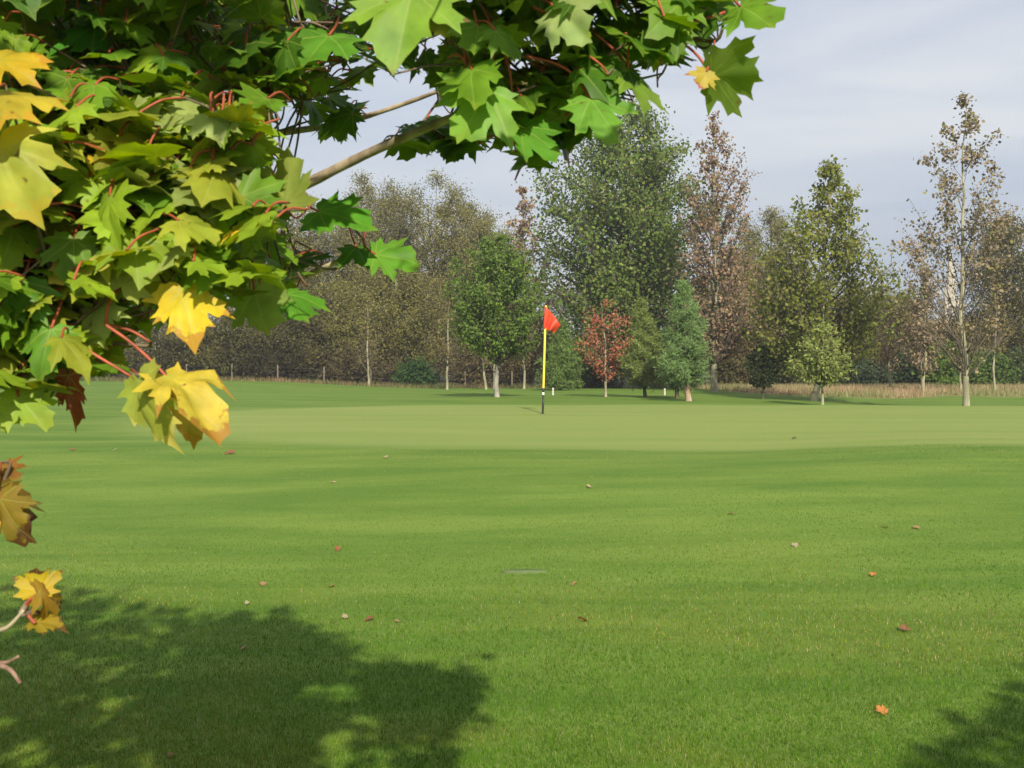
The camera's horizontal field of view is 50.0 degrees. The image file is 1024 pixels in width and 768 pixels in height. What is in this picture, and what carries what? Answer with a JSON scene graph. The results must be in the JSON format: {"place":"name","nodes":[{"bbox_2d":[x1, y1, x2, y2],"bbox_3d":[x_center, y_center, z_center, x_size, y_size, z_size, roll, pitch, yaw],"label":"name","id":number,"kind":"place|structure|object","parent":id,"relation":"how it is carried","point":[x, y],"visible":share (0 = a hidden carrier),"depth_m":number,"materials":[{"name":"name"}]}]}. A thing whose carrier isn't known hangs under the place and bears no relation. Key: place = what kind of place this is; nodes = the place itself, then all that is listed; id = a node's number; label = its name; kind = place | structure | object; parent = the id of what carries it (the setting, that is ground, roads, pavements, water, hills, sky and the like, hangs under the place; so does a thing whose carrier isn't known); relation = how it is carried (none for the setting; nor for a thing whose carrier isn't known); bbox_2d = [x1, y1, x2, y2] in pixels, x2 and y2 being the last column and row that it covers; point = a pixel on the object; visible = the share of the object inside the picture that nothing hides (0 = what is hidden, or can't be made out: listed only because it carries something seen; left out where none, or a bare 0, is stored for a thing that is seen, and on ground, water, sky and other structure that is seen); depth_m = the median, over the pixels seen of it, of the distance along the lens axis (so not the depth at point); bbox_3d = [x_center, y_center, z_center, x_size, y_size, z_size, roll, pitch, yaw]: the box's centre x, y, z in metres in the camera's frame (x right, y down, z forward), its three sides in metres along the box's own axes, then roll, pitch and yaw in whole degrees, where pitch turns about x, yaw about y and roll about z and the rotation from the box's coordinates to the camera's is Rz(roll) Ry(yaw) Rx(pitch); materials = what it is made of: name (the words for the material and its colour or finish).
{"place":"outdoors","nodes":[
{"label":"outdoors","id":0,"kind":"place"},
{"bbox_2d":[0,365,1023,767],"bbox_3d":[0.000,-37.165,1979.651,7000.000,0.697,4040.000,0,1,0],"label":"ground","id":1,"kind":"structure","parent":0,"point":[354,425],"depth_m":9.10,"materials":[{"name":"green plant"}]},
{"bbox_2d":[81,355,130,379],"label":"shrub","id":2,"kind":"object","parent":1,"relation":"on","point":[111,375],"visible":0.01,"depth_m":63.24,"materials":[{"name":"green plant"}]},
{"bbox_2d":[121,305,215,376],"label":"tree","id":3,"kind":"object","parent":1,"relation":"on","point":[153,338],"visible":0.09,"depth_m":70.94,"materials":[{"name":"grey plant"}]},
{"bbox_2d":[123,333,220,373],"bbox_3d":[-19.512,-1.339,63.273,6.036,3.354,6.702,0,1,0],"label":"shrub","id":4,"kind":"object","parent":1,"relation":"on","point":[166,362],"visible":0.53,"depth_m":61.82,"materials":[{"name":"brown plant"}]},
{"bbox_2d":[155,307,282,378],"bbox_3d":[-16.823,-2.391,63.906,7.584,5.681,7.975,0,1,-18],"label":"tree","id":5,"kind":"object","parent":1,"relation":"on","point":[208,340],"visible":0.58,"depth_m":62.29,"materials":[{"name":"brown plant"}]},
{"bbox_2d":[224,449,235,454],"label":"fallen leaf","id":6,"kind":"object","parent":1,"relation":"on","point":[229,451],"visible":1,"depth_m":13.82,"materials":[{"name":"brown plant"}]},
{"bbox_2d":[209,333,317,381],"bbox_3d":[-14.522,-1.350,62.990,5.397,3.259,5.784,1,1,36],"label":"shrub","id":7,"kind":"object","parent":1,"relation":"on","point":[254,364],"visible":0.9,"depth_m":62.38,"materials":[{"name":"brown plant"}]},
{"bbox_2d":[218,273,356,379],"bbox_3d":[-13.383,-3.377,65.748,7.993,6.938,8.307,-1,1,-36],"label":"tree","id":8,"kind":"object","parent":1,"relation":"on","point":[293,331],"visible":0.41,"depth_m":64.91,"materials":[{"name":"brown plant"}]},
{"bbox_2d":[262,218,358,376],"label":"tree","id":9,"kind":"object","parent":1,"relation":"on","point":[306,239],"visible":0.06,"depth_m":75.94,"materials":[{"name":"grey plant"}]},
{"bbox_2d":[280,192,388,376],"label":"tree","id":10,"kind":"object","parent":1,"relation":"on","point":[346,239],"visible":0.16,"depth_m":76.08,"materials":[{"name":"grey plant"}]},
{"bbox_2d":[298,338,402,384],"bbox_3d":[-8.975,-1.116,64.531,5.957,3.053,6.585,1,1,34],"label":"shrub","id":11,"kind":"object","parent":1,"relation":"on","point":[352,368],"visible":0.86,"depth_m":63.17,"materials":[{"name":"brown plant"}]},
{"bbox_2d":[294,272,410,380],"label":"tree","id":12,"kind":"object","parent":1,"relation":"on","point":[349,325],"visible":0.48,"depth_m":66.68,"materials":[{"name":"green plant"}]},
{"bbox_2d":[349,297,382,385],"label":"slender tree","id":13,"kind":"object","parent":1,"relation":"on","point":[369,364],"visible":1,"depth_m":57.85,"materials":[{"name":"brown plant"}]},
{"bbox_2d":[313,169,428,342],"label":"tree","id":14,"kind":"object","parent":1,"relation":"on","point":[382,227],"visible":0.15,"depth_m":80.61,"materials":[{"name":"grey plant"}]},
{"bbox_2d":[0,0,785,684],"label":"maple tree","id":15,"kind":"object","parent":1,"relation":"on","point":[144,188],"visible":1,"depth_m":1.63,"materials":[{"name":"green plant"}]},
{"bbox_2d":[345,193,443,375],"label":"tree","id":16,"kind":"object","parent":1,"relation":"on","point":[375,212],"visible":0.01,"depth_m":83.66,"materials":[{"name":"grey plant"}]},
{"bbox_2d":[339,249,461,381],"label":"tree","id":17,"kind":"object","parent":1,"relation":"on","point":[419,290],"visible":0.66,"depth_m":70.52,"materials":[{"name":"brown plant"}]},
{"bbox_2d":[390,355,442,386],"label":"shrub","id":18,"kind":"object","parent":1,"relation":"on","point":[410,374],"visible":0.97,"depth_m":60.34,"materials":[{"name":"green plant"}]},
{"bbox_2d":[362,167,501,381],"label":"tree","id":19,"kind":"object","parent":1,"relation":"on","point":[447,210],"visible":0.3,"depth_m":78.04,"materials":[{"name":"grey plant"}]},
{"bbox_2d":[424,290,466,389],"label":"slender tree","id":20,"kind":"object","parent":1,"relation":"on","point":[444,353],"visible":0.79,"depth_m":51.85,"materials":[{"name":"brown plant"}]},
{"bbox_2d":[419,197,507,377],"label":"tree","id":21,"kind":"object","parent":1,"relation":"on","point":[466,215],"visible":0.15,"depth_m":77.87,"materials":[{"name":"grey plant"}]},
{"bbox_2d":[432,347,515,386],"bbox_3d":[-1.973,-0.990,63.054,5.139,3.112,5.557,0,1,0],"label":"shrub","id":22,"kind":"object","parent":1,"relation":"on","point":[474,375],"visible":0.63,"depth_m":62.13,"materials":[{"name":"green plant"}]},
{"bbox_2d":[433,215,519,369],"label":"tree","id":23,"kind":"object","parent":1,"relation":"on","point":[465,260],"visible":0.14,"depth_m":75.21,"materials":[{"name":"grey plant"}]},
{"bbox_2d":[471,306,493,388],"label":"slender tree","id":24,"kind":"object","parent":1,"relation":"on","point":[483,358],"visible":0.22,"depth_m":52.96,"materials":[{"name":"brown plant"}]},
{"bbox_2d":[485,342,505,388],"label":"slender tree","id":25,"kind":"object","parent":1,"relation":"on","point":[493,369],"visible":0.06,"depth_m":55.99,"materials":[{"name":"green plant"}]},
{"bbox_2d":[439,229,556,396],"bbox_3d":[-0.446,-2.259,35.870,3.902,5.708,3.920,0,1,0],"label":"lollipop tree","id":26,"kind":"object","parent":1,"relation":"on","point":[502,327],"visible":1,"depth_m":35.52,"materials":[{"name":"green plant"}]},
{"bbox_2d":[456,325,555,385],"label":"wood tree","id":27,"kind":"object","parent":1,"relation":"on","point":[518,373],"visible":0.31,"depth_m":64.61,"materials":[{"name":"green plant"}]},
{"bbox_2d":[502,569,546,573],"bbox_3d":[0.096,1.413,8.229,0.340,0.037,0.102,0,1,0],"label":"valve cover","id":28,"kind":"object","parent":1,"relation":"on","point":[521,571],"visible":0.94,"depth_m":8.20,"materials":[{"name":"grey plastic"}]},
{"bbox_2d":[512,311,538,388],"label":"slender tree","id":29,"kind":"object","parent":1,"relation":"on","point":[524,365],"visible":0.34,"depth_m":53.99,"materials":[{"name":"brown plant"}]},
{"bbox_2d":[502,182,557,384],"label":"poplar tree","id":30,"kind":"object","parent":1,"relation":"on","point":[523,224],"visible":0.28,"depth_m":65.85,"materials":[{"name":"brown plant"}]},
{"bbox_2d":[542,305,560,413],"bbox_3d":[0.756,-0.456,21.614,0.408,2.187,0.172,0,1,0],"label":"golf flagstick","id":31,"kind":"object","parent":1,"relation":"on","point":[552,324],"visible":1,"depth_m":21.62,"materials":[{"name":"yellow paint"}]},
{"bbox_2d":[533,317,585,389],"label":"cypress tree","id":32,"kind":"object","parent":1,"relation":"on","point":[561,365],"visible":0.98,"depth_m":49.68,"materials":[{"name":"green plant"}]},
{"bbox_2d":[141,364,982,386],"bbox_3d":[0.000,-0.365,61.196,52.092,1.521,1.109,0,1,0],"label":"wire fence","id":33,"kind":"object","parent":1,"relation":"on","point":[277,367],"visible":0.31,"depth_m":60.94,"materials":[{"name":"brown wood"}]},
{"bbox_2d":[531,271,616,379],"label":"tree","id":34,"kind":"object","parent":1,"relation":"on","point":[568,317],"depth_m":78.33,"materials":[{"name":"green plant"}]},
{"bbox_2d":[569,357,619,387],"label":"shrub","id":35,"kind":"object","parent":1,"relation":"on","point":[590,380],"visible":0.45,"depth_m":58.94,"materials":[{"name":"green plant"}]},
{"bbox_2d":[570,298,638,396],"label":"red tree","id":36,"kind":"object","parent":1,"relation":"on","point":[606,363],"visible":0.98,"depth_m":36.81,"materials":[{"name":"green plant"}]},
{"bbox_2d":[507,91,753,388],"bbox_3d":[6.083,-7.308,56.737,11.737,15.606,12.376,-1,1,-37],"label":"poplar tree","id":37,"kind":"object","parent":1,"relation":"on","point":[624,277],"visible":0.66,"depth_m":54.70,"materials":[{"name":"green plant"}]},
{"bbox_2d":[570,319,709,383],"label":"wood tree","id":38,"kind":"object","parent":1,"relation":"on","point":[621,378],"visible":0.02,"depth_m":69.33,"materials":[{"name":"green plant"}]},
{"bbox_2d":[615,294,668,396],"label":"spruce tree","id":39,"kind":"object","parent":1,"relation":"on","point":[643,377],"visible":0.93,"depth_m":36.37,"materials":[{"name":"green plant"}]},
{"bbox_2d":[654,342,692,397],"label":"tree","id":40,"kind":"object","parent":1,"relation":"on","point":[672,384],"visible":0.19,"depth_m":35.95,"materials":[{"name":"green plant"}]},
{"bbox_2d":[653,279,716,400],"bbox_3d":[5.091,-1.263,32.432,1.872,3.876,1.739,-1,1,-32],"label":"pine tree","id":41,"kind":"object","parent":1,"relation":"on","point":[690,352],"visible":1,"depth_m":32.32,"materials":[{"name":"green plant"}]},
{"bbox_2d":[658,111,768,391],"bbox_3d":[9.020,-5.712,47.852,5.185,12.420,4.817,0,1,0],"label":"poplar tree","id":42,"kind":"object","parent":1,"relation":"on","point":[720,349],"visible":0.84,"depth_m":47.34,"materials":[{"name":"brown plant"}]},
{"bbox_2d":[706,349,753,385],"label":"shrub","id":43,"kind":"object","parent":1,"relation":"on","point":[729,375],"visible":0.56,"depth_m":58.43,"materials":[{"name":"brown plant"}]},
{"bbox_2d":[685,245,791,374],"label":"tree","id":44,"kind":"object","parent":1,"relation":"on","point":[751,344],"visible":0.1,"depth_m":66.18,"materials":[{"name":"green plant"}]},
{"bbox_2d":[743,340,779,398],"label":"holly tree","id":45,"kind":"object","parent":1,"relation":"on","point":[765,376],"visible":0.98,"depth_m":38.78,"materials":[{"name":"green plant"}]},
{"bbox_2d":[726,205,825,368],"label":"tree","id":46,"kind":"object","parent":1,"relation":"on","point":[775,226],"visible":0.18,"depth_m":80.93,"materials":[{"name":"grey plant"}]},
{"bbox_2d":[765,347,813,384],"bbox_3d":[14.881,-0.748,60.058,4.365,3.084,4.511,0,1,0],"label":"shrub","id":47,"kind":"object","parent":1,"relation":"on","point":[785,378],"visible":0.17,"depth_m":58.86,"materials":[{"name":"green plant"}]},
{"bbox_2d":[779,318,859,404],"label":"willow leaved tree","id":48,"kind":"object","parent":1,"relation":"on","point":[820,360],"visible":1,"depth_m":31.28,"materials":[{"name":"green plant"}]},
{"bbox_2d":[736,154,926,400],"bbox_3d":[11.201,-3.663,39.045,6.242,8.908,6.517,0,1,0],"label":"poplar tree","id":49,"kind":"object","parent":1,"relation":"on","point":[800,320],"visible":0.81,"depth_m":38.11,"materials":[{"name":"green plant"}]},
{"bbox_2d":[788,272,912,377],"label":"tree","id":50,"kind":"object","parent":1,"relation":"on","point":[877,334],"visible":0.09,"depth_m":68.06,"materials":[{"name":"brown plant"}]},
{"bbox_2d":[834,356,898,385],"bbox_3d":[18.501,-0.410,58.024,3.712,2.316,3.250,0,1,16],"label":"shrub","id":51,"kind":"object","parent":1,"relation":"on","point":[869,374],"visible":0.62,"depth_m":57.18,"materials":[{"name":"green plant"}]},
{"bbox_2d":[876,704,888,714],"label":"fallen leaf","id":52,"kind":"object","parent":1,"relation":"on","point":[881,708],"visible":1,"depth_m":5.03,"materials":[{"name":"orange plant"}]},
{"bbox_2d":[875,299,903,386],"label":"young poplar","id":53,"kind":"object","parent":1,"relation":"on","point":[887,354],"visible":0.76,"depth_m":49.91,"materials":[{"name":"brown plant"}]},
{"bbox_2d":[848,290,957,359],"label":"tree","id":54,"kind":"object","parent":1,"relation":"on","point":[907,314],"visible":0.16,"depth_m":68.37,"materials":[{"name":"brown plant"}]},
{"bbox_2d":[898,623,910,631],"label":"fallen leaf","id":55,"kind":"object","parent":1,"relation":"on","point":[904,627],"visible":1,"depth_m":6.59,"materials":[{"name":"brown plant"}]},
{"bbox_2d":[873,347,938,384],"bbox_3d":[21.099,-0.630,59.214,3.961,2.807,3.082,0,1,23],"label":"shrub","id":56,"kind":"object","parent":1,"relation":"on","point":[903,375],"visible":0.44,"depth_m":58.43,"materials":[{"name":"green plant"}]},
{"bbox_2d":[905,324,936,385],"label":"slender tree","id":57,"kind":"object","parent":1,"relation":"on","point":[921,365],"visible":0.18,"depth_m":50.97,"materials":[{"name":"brown plant"}]},
{"bbox_2d":[894,232,954,390],"bbox_3d":[17.660,-3.101,46.943,2.456,7.291,2.114,0,1,0],"label":"young poplar","id":58,"kind":"object","parent":1,"relation":"on","point":[925,357],"visible":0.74,"depth_m":46.88,"materials":[{"name":"green plant"}]},
{"bbox_2d":[909,341,988,385],"bbox_3d":[23.217,-0.776,58.085,4.600,3.315,4.438,0,1,0],"label":"shrub","id":59,"kind":"object","parent":1,"relation":"on","point":[950,375],"visible":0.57,"depth_m":57.23,"materials":[{"name":"green plant"}]},
{"bbox_2d":[938,245,959,322],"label":"church","id":60,"kind":"structure","parent":1,"relation":"on","point":[953,300],"depth_m":327.99,"materials":[{"name":"stone"}]},
{"bbox_2d":[896,310,1013,383],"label":"tree","id":61,"kind":"object","parent":1,"relation":"on","point":[968,328],"visible":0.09,"depth_m":66.88,"materials":[{"name":"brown plant"}]},
{"bbox_2d":[887,91,1023,405],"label":"poplar tree","id":62,"kind":"object","parent":1,"relation":"on","point":[967,122],"visible":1,"depth_m":30.98,"materials":[{"name":"brown plant"}]},
{"bbox_2d":[940,306,978,389],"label":"slender tree","id":63,"kind":"object","parent":1,"relation":"on","point":[960,366],"visible":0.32,"depth_m":47.94,"materials":[{"name":"brown plant"}]},
{"bbox_2d":[938,203,1023,371],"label":"tree","id":64,"kind":"object","parent":1,"relation":"on","point":[1018,340],"visible":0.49,"depth_m":64.92,"materials":[{"name":"brown plant"}]},
{"bbox_2d":[956,344,1023,385],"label":"shrub","id":65,"kind":"object","parent":1,"relation":"on","point":[1003,375],"visible":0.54,"depth_m":58.13,"materials":[{"name":"green plant"}]},
{"bbox_2d":[976,278,1016,391],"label":"slender tree","id":66,"kind":"object","parent":1,"relation":"on","point":[989,342],"visible":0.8,"depth_m":46.99,"materials":[{"name":"brown plant"}]},
{"bbox_2d":[1002,345,1023,383],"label":"shrub","id":67,"kind":"object","parent":1,"relation":"on","point":[1017,352],"visible":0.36,"depth_m":58.86,"materials":[{"name":"green plant"}]},
{"bbox_2d":[1010,267,1023,349],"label":"tree","id":68,"kind":"object","parent":1,"relation":"on","point":[1018,300],"visible":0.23,"depth_m":64.31,"materials":[{"name":"grey plant"}]},
{"bbox_2d":[79,375,1023,388],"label":"verge grass","id":69,"kind":"structure","parent":0,"point":[273,379],"depth_m":58.30,"materials":[{"name":"plant"}]},
{"bbox_2d":[126,0,1023,362],"label":"sky","id":70,"kind":"structure","parent":0,"point":[867,83],"materials":[{"name":"white"}]},
{"bbox_2d":[697,382,1023,398],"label":"long grass","id":71,"kind":"structure","parent":0,"point":[893,390],"depth_m":47.00,"materials":[{"name":"plant"}]}
]}

